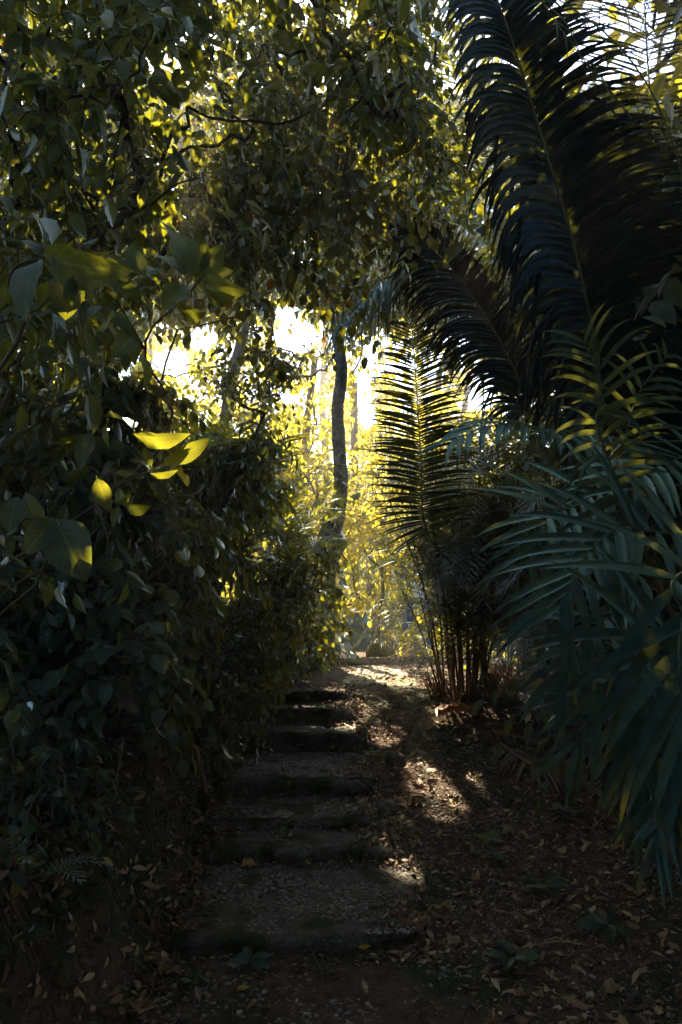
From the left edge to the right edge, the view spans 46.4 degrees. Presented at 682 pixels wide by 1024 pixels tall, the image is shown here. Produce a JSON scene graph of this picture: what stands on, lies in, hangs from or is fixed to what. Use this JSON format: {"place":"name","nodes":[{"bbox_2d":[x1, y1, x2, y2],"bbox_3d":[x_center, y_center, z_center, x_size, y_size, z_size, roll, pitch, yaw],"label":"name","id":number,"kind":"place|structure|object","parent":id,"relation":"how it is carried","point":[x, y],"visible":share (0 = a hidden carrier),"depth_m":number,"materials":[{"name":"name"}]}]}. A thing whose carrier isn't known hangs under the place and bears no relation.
{"place":"outdoors","nodes":[
{"label":"outdoors","id":0,"kind":"place"},
{"bbox_2d":[0,0,674,469],"label":"sky","id":1,"kind":"structure","parent":0,"point":[158,360],"materials":[{"name":"white"}]},
{"bbox_2d":[0,509,681,1023],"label":"ground","id":2,"kind":"structure","parent":0,"point":[392,985],"depth_m":3.55,"materials":[{"name":"soil"}]},
{"bbox_2d":[13,917,51,948],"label":"seedling","id":3,"kind":"object","parent":2,"relation":"on","point":[39,930],"visible":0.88,"depth_m":2.58,"materials":[{"name":"green plant"}]},
{"bbox_2d":[0,277,91,615],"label":"round leaf sapling","id":4,"kind":"object","parent":2,"relation":"on","point":[63,546],"visible":0.85,"depth_m":1.53,"materials":[{"name":"plant"}]},
{"bbox_2d":[0,235,114,562],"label":"undergrowth shrub","id":5,"kind":"object","parent":2,"relation":"on","point":[40,381],"visible":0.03,"depth_m":5.44,"materials":[{"name":"green plant"}]},
{"bbox_2d":[2,835,114,883],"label":"fern","id":6,"kind":"object","parent":2,"relation":"on","point":[29,867],"visible":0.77,"depth_m":2.73,"materials":[{"name":"green plant"}]},
{"bbox_2d":[42,946,74,978],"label":"seedling","id":7,"kind":"object","parent":2,"relation":"on","point":[59,955],"visible":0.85,"depth_m":2.69,"materials":[{"name":"green plant"}]},
{"bbox_2d":[0,213,133,371],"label":"pale leaf sapling","id":8,"kind":"object","parent":2,"relation":"on","point":[74,270],"visible":1,"depth_m":1.45,"materials":[{"name":"plant"}]},
{"bbox_2d":[0,649,134,946],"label":"undergrowth shrub","id":9,"kind":"object","parent":2,"relation":"on","point":[56,784],"visible":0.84,"depth_m":2.99,"materials":[{"name":"green plant"}]},
{"bbox_2d":[0,195,152,732],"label":"broadleaf shrub","id":10,"kind":"object","parent":2,"relation":"on","point":[48,317],"visible":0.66,"depth_m":1.98,"materials":[{"name":"green plant"}]},
{"bbox_2d":[0,411,210,592],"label":"sprig sapling","id":11,"kind":"object","parent":2,"relation":"on","point":[188,452],"visible":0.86,"depth_m":1.79,"materials":[{"name":"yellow plant"}]},
{"bbox_2d":[94,924,124,948],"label":"seedling","id":12,"kind":"object","parent":2,"relation":"on","point":[105,938],"visible":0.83,"depth_m":3.15,"materials":[{"name":"green plant"}]},
{"bbox_2d":[0,337,221,644],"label":"undergrowth shrub","id":13,"kind":"object","parent":2,"relation":"on","point":[53,432],"visible":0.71,"depth_m":3.75,"materials":[{"name":"green plant"}]},
{"bbox_2d":[0,551,232,790],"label":"undergrowth shrub","id":14,"kind":"object","parent":2,"relation":"on","point":[136,667],"visible":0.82,"depth_m":3.61,"materials":[{"name":"green plant"}]},
{"bbox_2d":[0,218,246,569],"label":"backlit sapling","id":15,"kind":"object","parent":2,"relation":"on","point":[190,258],"visible":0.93,"depth_m":1.99,"materials":[{"name":"green plant"}]},
{"bbox_2d":[12,482,273,702],"bbox_3d":[-1.370,0.495,5.257,1.755,1.543,2.698,2,-7,-14],"label":"undergrowth shrub","id":16,"kind":"object","parent":2,"relation":"on","point":[172,573],"visible":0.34,"depth_m":4.50,"materials":[{"name":"green plant"}]},
{"bbox_2d":[25,600,313,1023],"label":"bank ground cover","id":17,"kind":"object","parent":2,"relation":"on","point":[73,899],"visible":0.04,"depth_m":4.35,"materials":[{"name":"green plant"}]},
{"bbox_2d":[56,299,318,445],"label":"background tree","id":18,"kind":"object","parent":2,"relation":"on","point":[191,352],"visible":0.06,"depth_m":28.91,"materials":[{"name":"green plant"}]},
{"bbox_2d":[139,412,237,490],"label":"understorey palm","id":19,"kind":"object","parent":2,"relation":"on","point":[183,429],"visible":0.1,"depth_m":6.98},
{"bbox_2d":[53,294,324,428],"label":"background tree","id":20,"kind":"object","parent":2,"relation":"on","point":[222,341],"visible":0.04,"depth_m":15.39,"materials":[{"name":"green plant"}]},
{"bbox_2d":[176,970,209,995],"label":"seedling","id":21,"kind":"object","parent":2,"relation":"on","point":[198,977],"visible":1,"depth_m":3.19,"materials":[{"name":"green plant"}]},
{"bbox_2d":[184,715,206,792],"bbox_3d":[-0.856,1.545,4.949,0.112,0.655,0.991,0,-7,-1],"label":"stick","id":22,"kind":"object","parent":2,"relation":"on","point":[200,765],"visible":0.61,"depth_m":4.57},
{"bbox_2d":[121,358,301,486],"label":"background bush","id":23,"kind":"object","parent":2,"relation":"on","point":[273,417],"visible":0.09,"depth_m":11.06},
{"bbox_2d":[140,421,302,580],"bbox_3d":[-1.460,0.071,7.836,2.170,2.271,3.001,0,-7,0],"label":"undergrowth shrub","id":24,"kind":"object","parent":2,"relation":"on","point":[237,467],"visible":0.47,"depth_m":6.93,"materials":[{"name":"green plant"}]},
{"bbox_2d":[23,0,422,229],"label":"shade tree","id":25,"kind":"object","parent":2,"relation":"on","point":[403,12],"visible":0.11,"depth_m":4.46,"materials":[{"name":"green plant"}]},
{"bbox_2d":[162,406,285,469],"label":"understorey palm","id":26,"kind":"object","parent":2,"relation":"on","point":[230,433],"visible":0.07,"depth_m":8.55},
{"bbox_2d":[0,0,462,405],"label":"canopy tree","id":27,"kind":"object","parent":2,"relation":"on","point":[49,173],"visible":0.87,"depth_m":3.37,"materials":[{"name":"green plant"}]},
{"bbox_2d":[157,587,319,744],"bbox_3d":[-1.026,1.221,6.609,1.726,1.458,2.703,0,-7,0],"label":"undergrowth shrub","id":28,"kind":"object","parent":2,"relation":"on","point":[248,642],"visible":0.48,"depth_m":5.83,"materials":[{"name":"green plant"}]},
{"bbox_2d":[169,516,310,720],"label":"understorey palm","id":29,"kind":"object","parent":2,"relation":"on","point":[245,543],"visible":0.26,"depth_m":6.32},
{"bbox_2d":[0,0,484,453],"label":"overhanging tree","id":30,"kind":"object","parent":2,"relation":"on","point":[206,91],"visible":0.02,"depth_m":6.41,"materials":[{"name":"green plant"}]},
{"bbox_2d":[176,621,308,806],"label":"undergrowth shrub","id":31,"kind":"object","parent":2,"relation":"on","point":[232,694],"visible":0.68,"depth_m":5.24,"materials":[{"name":"green plant"}]},
{"bbox_2d":[225,946,272,972],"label":"seedling","id":32,"kind":"object","parent":2,"relation":"on","point":[244,956],"visible":1,"depth_m":3.36,"materials":[{"name":"green plant"}]},
{"bbox_2d":[170,320,329,632],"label":"tree","id":33,"kind":"object","parent":2,"relation":"on","point":[269,398],"visible":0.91,"depth_m":6.70,"materials":[{"name":"plant"}]},
{"bbox_2d":[6,52,516,405],"bbox_3d":[-1.133,-3.225,14.195,10.407,9.120,4.801,0,-7,0],"label":"shade tree","id":34,"kind":"object","parent":2,"relation":"on","point":[172,321],"visible":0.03,"depth_m":14.10,"materials":[{"name":"green plant"}]},
{"bbox_2d":[145,314,405,491],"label":"background tree","id":35,"kind":"object","parent":2,"relation":"on","point":[308,365],"visible":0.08,"depth_m":33.80,"materials":[{"name":"green plant"}]},
{"bbox_2d":[117,255,436,588],"bbox_3d":[-1.333,-1.904,14.588,6.117,7.770,3.996,0,-7,0],"label":"background tree","id":36,"kind":"object","parent":2,"relation":"on","point":[173,378],"visible":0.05,"depth_m":14.68,"materials":[{"name":"green plant"}]},
{"bbox_2d":[195,425,377,698],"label":"understorey palm","id":37,"kind":"object","parent":2,"relation":"on","point":[297,453],"visible":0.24,"depth_m":7.54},
{"bbox_2d":[221,547,352,682],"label":"undergrowth shrub","id":38,"kind":"object","parent":2,"relation":"on","point":[301,591],"visible":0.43,"depth_m":7.83,"materials":[{"name":"green plant"}]},
{"bbox_2d":[219,452,358,658],"bbox_3d":[-1.193,0.740,12.714,2.897,3.668,3.313,0,-7,0],"label":"background bush","id":39,"kind":"object","parent":2,"relation":"on","point":[307,519],"visible":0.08,"depth_m":12.43,"materials":[{"name":"green plant"}]},
{"bbox_2d":[251,513,328,680],"bbox_3d":[-0.541,0.942,8.371,0.834,1.844,0.821,5,-9,-35],"label":"dracaena","id":40,"kind":"object","parent":2,"relation":"on","point":[291,526],"visible":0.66,"depth_m":8.41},
{"bbox_2d":[201,795,381,835],"bbox_3d":[-0.303,2.075,5.195,1.118,0.319,0.666,0,-7,0],"label":"concrete step","id":41,"kind":"object","parent":2,"relation":"on","point":[304,815],"visible":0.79,"depth_m":5.04,"materials":[{"name":"concrete"}]},
{"bbox_2d":[232,536,356,680],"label":"understorey palm","id":42,"kind":"object","parent":2,"relation":"on","point":[270,569],"visible":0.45,"depth_m":8.10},
{"bbox_2d":[151,262,438,580],"bbox_3d":[-0.780,-1.531,13.470,5.056,6.390,4.074,0,-7,0],"label":"background tree","id":43,"kind":"object","parent":2,"relation":"on","point":[238,349],"visible":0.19,"depth_m":13.42,"materials":[{"name":"green plant"}]},
{"bbox_2d":[223,723,366,753],"bbox_3d":[-0.387,1.980,6.751,1.196,0.325,0.624,0,-7,0],"label":"concrete step","id":44,"kind":"object","parent":2,"relation":"on","point":[307,735],"visible":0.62,"depth_m":6.52,"materials":[{"name":"concrete"}]},
{"bbox_2d":[219,751,374,797],"bbox_3d":[-0.303,2.046,5.985,1.091,0.311,1.071,0,-7,0],"label":"concrete step","id":45,"kind":"object","parent":2,"relation":"on","point":[312,778],"visible":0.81,"depth_m":5.57,"materials":[{"name":"concrete"}]},
{"bbox_2d":[169,862,426,954],"bbox_3d":[-0.182,2.042,4.003,1.180,0.267,1.069,0,-7,0],"label":"concrete step","id":46,"kind":"object","parent":2,"relation":"on","point":[326,933],"visible":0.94,"depth_m":3.82,"materials":[{"name":"concrete"}]},
{"bbox_2d":[205,827,393,864],"bbox_3d":[-0.232,2.068,4.704,1.069,0.332,0.474,0,-7,0],"label":"concrete step","id":47,"kind":"object","parent":2,"relation":"on","point":[237,849],"visible":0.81,"depth_m":4.56,"materials":[{"name":"concrete"}]},
{"bbox_2d":[247,702,351,723],"bbox_3d":[-0.374,1.912,7.255,0.951,0.319,0.504,0,-7,0],"label":"concrete step","id":48,"kind":"object","parent":2,"relation":"on","point":[308,712],"visible":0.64,"depth_m":7.07,"materials":[{"name":"concrete"}]},
{"bbox_2d":[232,397,369,519],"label":"background bush","id":49,"kind":"object","parent":2,"relation":"on","point":[308,492],"visible":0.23,"depth_m":13.54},
{"bbox_2d":[264,687,349,703],"bbox_3d":[-0.326,1.872,7.729,0.822,0.328,0.638,0,-7,0],"label":"concrete step","id":50,"kind":"object","parent":2,"relation":"on","point":[322,695],"visible":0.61,"depth_m":7.53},
{"bbox_2d":[248,493,370,641],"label":"understorey palm","id":51,"kind":"object","parent":2,"relation":"on","point":[283,510],"visible":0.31,"depth_m":9.51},
{"bbox_2d":[213,356,424,546],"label":"background tree","id":52,"kind":"object","parent":2,"relation":"on","point":[323,433],"visible":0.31,"depth_m":16.37,"materials":[{"name":"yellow plant"}]},
{"bbox_2d":[296,949,342,983],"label":"grass tuft","id":53,"kind":"object","parent":2,"relation":"on","point":[318,972],"visible":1,"depth_m":3.34,"materials":[{"name":"green plant"}]},
{"bbox_2d":[249,466,391,652],"bbox_3d":[-0.370,0.820,13.128,2.438,3.221,2.919,0,-7,0],"label":"background bush","id":54,"kind":"object","parent":2,"relation":"on","point":[356,603],"visible":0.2,"depth_m":13.11,"materials":[{"name":"plant"}]},
{"bbox_2d":[294,605,347,679],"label":"undergrowth shrub","id":55,"kind":"object","parent":2,"relation":"on","point":[321,668],"visible":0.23,"depth_m":9.59,"materials":[{"name":"green plant"}]},
{"bbox_2d":[180,279,472,526],"bbox_3d":[-0.879,-4.553,30.833,12.041,11.401,4.861,0,-7,0],"label":"background tree","id":56,"kind":"object","parent":2,"relation":"on","point":[324,379],"visible":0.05,"depth_m":30.45,"materials":[{"name":"green plant"}]},
{"bbox_2d":[256,0,397,143],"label":"shade tree","id":57,"kind":"object","parent":2,"relation":"on","point":[311,86],"visible":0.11,"depth_m":4.87,"materials":[{"name":"green plant"}]},
{"bbox_2d":[0,656,681,1023],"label":"leaf litter","id":58,"kind":"object","parent":2,"relation":"on","point":[168,966],"visible":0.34,"depth_m":4.02,"materials":[{"name":"plant"}]},
{"bbox_2d":[0,678,681,1023],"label":"twig litter","id":59,"kind":"object","parent":2,"relation":"on","point":[273,911],"visible":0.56,"depth_m":3.88,"materials":[{"name":"wood"}]},
{"bbox_2d":[218,101,466,665],"bbox_3d":[-0.139,-1.824,10.679,3.625,7.828,4.070,0,-7,0],"label":"slender tree","id":60,"kind":"object","parent":2,"relation":"on","point":[337,416],"visible":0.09,"depth_m":10.90,"materials":[{"name":"green plant"}]},
{"bbox_2d":[311,462,359,670],"bbox_3d":[-0.088,0.735,10.418,0.676,2.836,0.769,0,-7,0],"label":"climbing aroid","id":61,"kind":"object","parent":60,"relation":"attached to","point":[335,532],"visible":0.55,"depth_m":10.54,"materials":[{"name":"green plant"}]},
{"bbox_2d":[336,633,356,658],"bbox_3d":[0.068,2.084,12.351,0.232,0.403,0.896,1,-7,-10],"label":"tarpaulin","id":62,"kind":"object","parent":2,"relation":"on","point":[346,650],"visible":0.73,"depth_m":12.37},
{"bbox_2d":[337,658,369,665],"bbox_3d":[0.171,2.106,11.028,0.466,0.158,0.271,0,-7,0],"label":"rock","id":63,"kind":"object","parent":2,"relation":"on","point":[350,661],"visible":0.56,"depth_m":10.96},
{"bbox_2d":[220,454,527,640],"bbox_3d":[0.224,-0.416,30.875,53.543,10.083,24.602,0,-7,0],"label":"hillside foliage","id":64,"kind":"object","parent":2,"relation":"on","point":[345,591],"visible":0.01,"depth_m":23.14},
{"bbox_2d":[266,378,494,640],"bbox_3d":[0.785,-0.260,19.334,6.219,6.717,3.595,0,-7,0],"label":"background tree","id":65,"kind":"object","parent":2,"relation":"on","point":[354,414],"visible":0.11,"depth_m":19.36,"materials":[{"name":"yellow plant"}]},
{"bbox_2d":[366,641,395,656],"bbox_3d":[0.619,2.292,12.804,0.492,0.428,0.397,-4,-8,28],"label":"rock","id":66,"kind":"object","parent":2,"relation":"on","point":[375,651],"visible":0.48,"depth_m":12.70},
{"bbox_2d":[327,447,436,641],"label":"background bush","id":67,"kind":"object","parent":2,"relation":"on","point":[357,527],"visible":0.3,"depth_m":14.18,"materials":[{"name":"plant"}]},
{"bbox_2d":[253,421,515,617],"bbox_3d":[1.180,0.712,22.559,8.770,6.699,4.336,0,-7,0],"label":"background bush","id":68,"kind":"object","parent":2,"relation":"on","point":[320,483],"visible":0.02,"depth_m":22.47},
{"bbox_2d":[371,798,398,814],"bbox_3d":[0.279,1.970,5.302,0.216,0.121,0.160,0,-7,0],"label":"rock","id":69,"kind":"object","parent":2,"relation":"on","point":[386,806],"visible":0.62,"depth_m":5.25,"materials":[{"name":"stone"}]},
{"bbox_2d":[345,553,442,643],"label":"background bush","id":70,"kind":"object","parent":2,"relation":"on","point":[396,631],"visible":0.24,"depth_m":16.99,"materials":[{"name":"green plant"}]},
{"bbox_2d":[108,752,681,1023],"bbox_3d":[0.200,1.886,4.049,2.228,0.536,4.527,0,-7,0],"label":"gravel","id":71,"kind":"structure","parent":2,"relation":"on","point":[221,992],"depth_m":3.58,"materials":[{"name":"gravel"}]},
{"bbox_2d":[385,751,404,765],"bbox_3d":[0.413,1.910,6.118,0.160,0.147,0.142,0,-7,0],"label":"rock","id":72,"kind":"object","parent":2,"relation":"on","point":[392,758],"visible":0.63,"depth_m":6.07,"materials":[{"name":"stone"}]},
{"bbox_2d":[408,864,442,901],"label":"grass tuft","id":73,"kind":"object","parent":2,"relation":"on","point":[429,884],"visible":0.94,"depth_m":4.17,"materials":[{"name":"green plant"}]},
{"bbox_2d":[300,369,552,637],"bbox_3d":[2.727,-0.297,20.253,7.466,6.985,3.660,0,-7,0],"label":"background tree","id":74,"kind":"object","parent":2,"relation":"on","point":[329,399],"visible":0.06,"depth_m":20.37,"materials":[{"name":"green plant"}]},
{"bbox_2d":[321,0,543,701],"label":"feather palm","id":75,"kind":"object","parent":2,"relation":"on","point":[377,293],"visible":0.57,"depth_m":6.31,"materials":[{"name":"green plant"}]},
{"bbox_2d":[321,0,544,543],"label":"yellow leaf branch tree","id":76,"kind":"object","parent":2,"relation":"on","point":[448,162],"visible":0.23,"depth_m":6.05,"materials":[{"name":"green plant"}]},
{"bbox_2d":[83,0,465,524],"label":"hanging vine","id":77,"kind":"object","parent":76,"relation":"hanging from","point":[312,211],"visible":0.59,"depth_m":4.63,"materials":[{"name":"green plant"}]},
{"bbox_2d":[132,277,301,455],"bbox_3d":[-0.751,-0.059,4.839,1.159,2.606,0.439,-4,-8,30],"label":"hanging dark creeper","id":78,"kind":"object","parent":77,"relation":"hanging from","point":[266,310],"visible":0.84,"depth_m":4.82,"materials":[{"name":"green plant"}]},
{"bbox_2d":[318,326,556,520],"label":"background tree","id":79,"kind":"object","parent":2,"relation":"on","point":[348,443],"visible":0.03,"depth_m":29.40,"materials":[{"name":"green plant"}]},
{"bbox_2d":[290,354,609,703],"bbox_3d":[1.242,0.259,7.874,3.460,3.193,3.570,0,-7,0],"label":"clumping palm","id":80,"kind":"object","parent":2,"relation":"on","point":[454,594],"visible":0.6,"depth_m":7.48,"materials":[{"name":"leaf"},{"name":"cane"}]},
{"bbox_2d":[373,502,537,657],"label":"background bush","id":81,"kind":"object","parent":2,"relation":"on","point":[411,640],"visible":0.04,"depth_m":12.68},
{"bbox_2d":[435,702,477,716],"bbox_3d":[1.028,1.758,7.079,0.360,0.121,0.220,0,-7,0],"label":"palm sheath","id":82,"kind":"object","parent":2,"relation":"on","point":[443,708],"visible":0.92,"depth_m":7.04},
{"bbox_2d":[474,829,501,845],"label":"seedling","id":83,"kind":"object","parent":2,"relation":"on","point":[493,833],"visible":1,"depth_m":4.75,"materials":[{"name":"green plant"}]},
{"bbox_2d":[451,658,529,694],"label":"dry tuft","id":84,"kind":"object","parent":2,"relation":"on","point":[492,681],"visible":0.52,"depth_m":7.60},
{"bbox_2d":[475,848,509,862],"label":"seedling","id":85,"kind":"object","parent":2,"relation":"on","point":[496,853],"visible":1,"depth_m":4.50,"materials":[{"name":"green plant"}]},
{"bbox_2d":[403,406,589,680],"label":"clumping palm","id":86,"kind":"object","parent":2,"relation":"on","point":[503,666],"visible":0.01,"depth_m":9.10,"materials":[{"name":"plant"}]},
{"bbox_2d":[465,670,530,706],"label":"dry tuft","id":87,"kind":"object","parent":2,"relation":"on","point":[509,700],"visible":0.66,"depth_m":7.30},
{"bbox_2d":[484,939,540,970],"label":"seedling","id":88,"kind":"object","parent":2,"relation":"on","point":[525,954],"visible":1,"depth_m":3.40,"materials":[{"name":"green plant"}]},
{"bbox_2d":[377,0,681,501],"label":"coconut palm","id":89,"kind":"object","parent":2,"relation":"on","point":[594,242],"visible":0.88,"depth_m":4.32,"materials":[{"name":"green plant"}]},
{"bbox_2d":[491,676,569,717],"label":"dry tuft","id":90,"kind":"object","parent":2,"relation":"on","point":[534,713],"visible":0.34,"depth_m":7.17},
{"bbox_2d":[520,872,569,898],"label":"seedling","id":91,"kind":"object","parent":2,"relation":"on","point":[552,881],"visible":1,"depth_m":4.11,"materials":[{"name":"green plant"}]},
{"bbox_2d":[489,741,601,796],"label":"dead frond","id":92,"kind":"object","parent":2,"relation":"on","point":[522,764],"visible":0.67,"depth_m":5.89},
{"bbox_2d":[411,0,681,462],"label":"shade tree","id":93,"kind":"object","parent":2,"relation":"on","point":[453,250],"visible":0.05,"depth_m":6.47,"materials":[{"name":"green plant"}]},
{"bbox_2d":[414,415,681,905],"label":"areca palm","id":94,"kind":"object","parent":2,"relation":"on","point":[643,730],"visible":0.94,"depth_m":2.22,"materials":[{"name":"plant"}]},
{"bbox_2d":[491,729,613,762],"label":"dead frond","id":95,"kind":"object","parent":2,"relation":"on","point":[514,736],"visible":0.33,"depth_m":6.46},
{"bbox_2d":[434,53,681,468],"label":"dark tree","id":96,"kind":"object","parent":2,"relation":"on","point":[489,247],"visible":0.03,"depth_m":6.94,"materials":[{"name":"green plant"}]},
{"bbox_2d":[551,802,582,817],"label":"seedling","id":97,"kind":"object","parent":2,"relation":"on","point":[559,806],"visible":0.93,"depth_m":5.11,"materials":[{"name":"green plant"}]},
{"bbox_2d":[471,537,681,844],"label":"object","id":98,"kind":"object","parent":2,"relation":"on","point":[512,687],"visible":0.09,"depth_m":4.96,"materials":[{"name":"green plant"}]},
{"bbox_2d":[551,755,608,794],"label":"dead frond","id":99,"kind":"object","parent":2,"relation":"on","point":[586,777],"visible":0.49,"depth_m":5.62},
{"bbox_2d":[488,466,680,749],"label":"clumping palm","id":100,"kind":"object","parent":2,"relation":"on","point":[546,622],"visible":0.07,"depth_m":6.29,"materials":[{"name":"plant"}]},
{"bbox_2d":[497,390,681,665],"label":"dark tree","id":101,"kind":"object","parent":2,"relation":"on","point":[524,575],"visible":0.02,"depth_m":6.76,"materials":[{"name":"green plant"}]},
{"bbox_2d":[516,0,681,641],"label":"shade tree","id":102,"kind":"object","parent":2,"relation":"on","point":[661,311],"visible":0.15,"depth_m":4.57,"materials":[{"name":"green plant"}]},
{"bbox_2d":[573,911,636,943],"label":"seedling","id":103,"kind":"object","parent":2,"relation":"on","point":[598,919],"visible":1,"depth_m":3.66,"materials":[{"name":"green plant"}]},
{"bbox_2d":[534,0,681,633],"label":"slender palm","id":104,"kind":"object","parent":2,"relation":"on","point":[614,415],"visible":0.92,"depth_m":2.50,"materials":[{"name":"plant"}]},
{"bbox_2d":[605,978,622,992],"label":"fallen leaf","id":105,"kind":"object","parent":2,"relation":"on","point":[608,985],"visible":1,"depth_m":3.24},
{"bbox_2d":[345,612,370,649],"bbox_3d":[0.307,2.213,14.841,0.490,0.705,0.490,0,-7,0],"label":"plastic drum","id":106,"kind":"object","parent":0,"point":[356,626],"visible":0.5,"depth_m":14.63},
{"bbox_2d":[340,665,415,685],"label":"path","id":107,"kind":"structure","parent":0,"point":[398,677],"depth_m":9.18,"materials":[{"name":"soil"}]},
{"bbox_2d":[402,601,430,646],"bbox_3d":[1.453,2.147,15.353,0.534,0.861,0.526,0,-7,0],"label":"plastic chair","id":108,"kind":"object","parent":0,"point":[409,621],"visible":0.25,"depth_m":15.16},
{"bbox_2d":[388,393,530,495],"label":"background bush","id":109,"kind":"object","parent":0,"point":[469,414],"visible":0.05,"depth_m":15.45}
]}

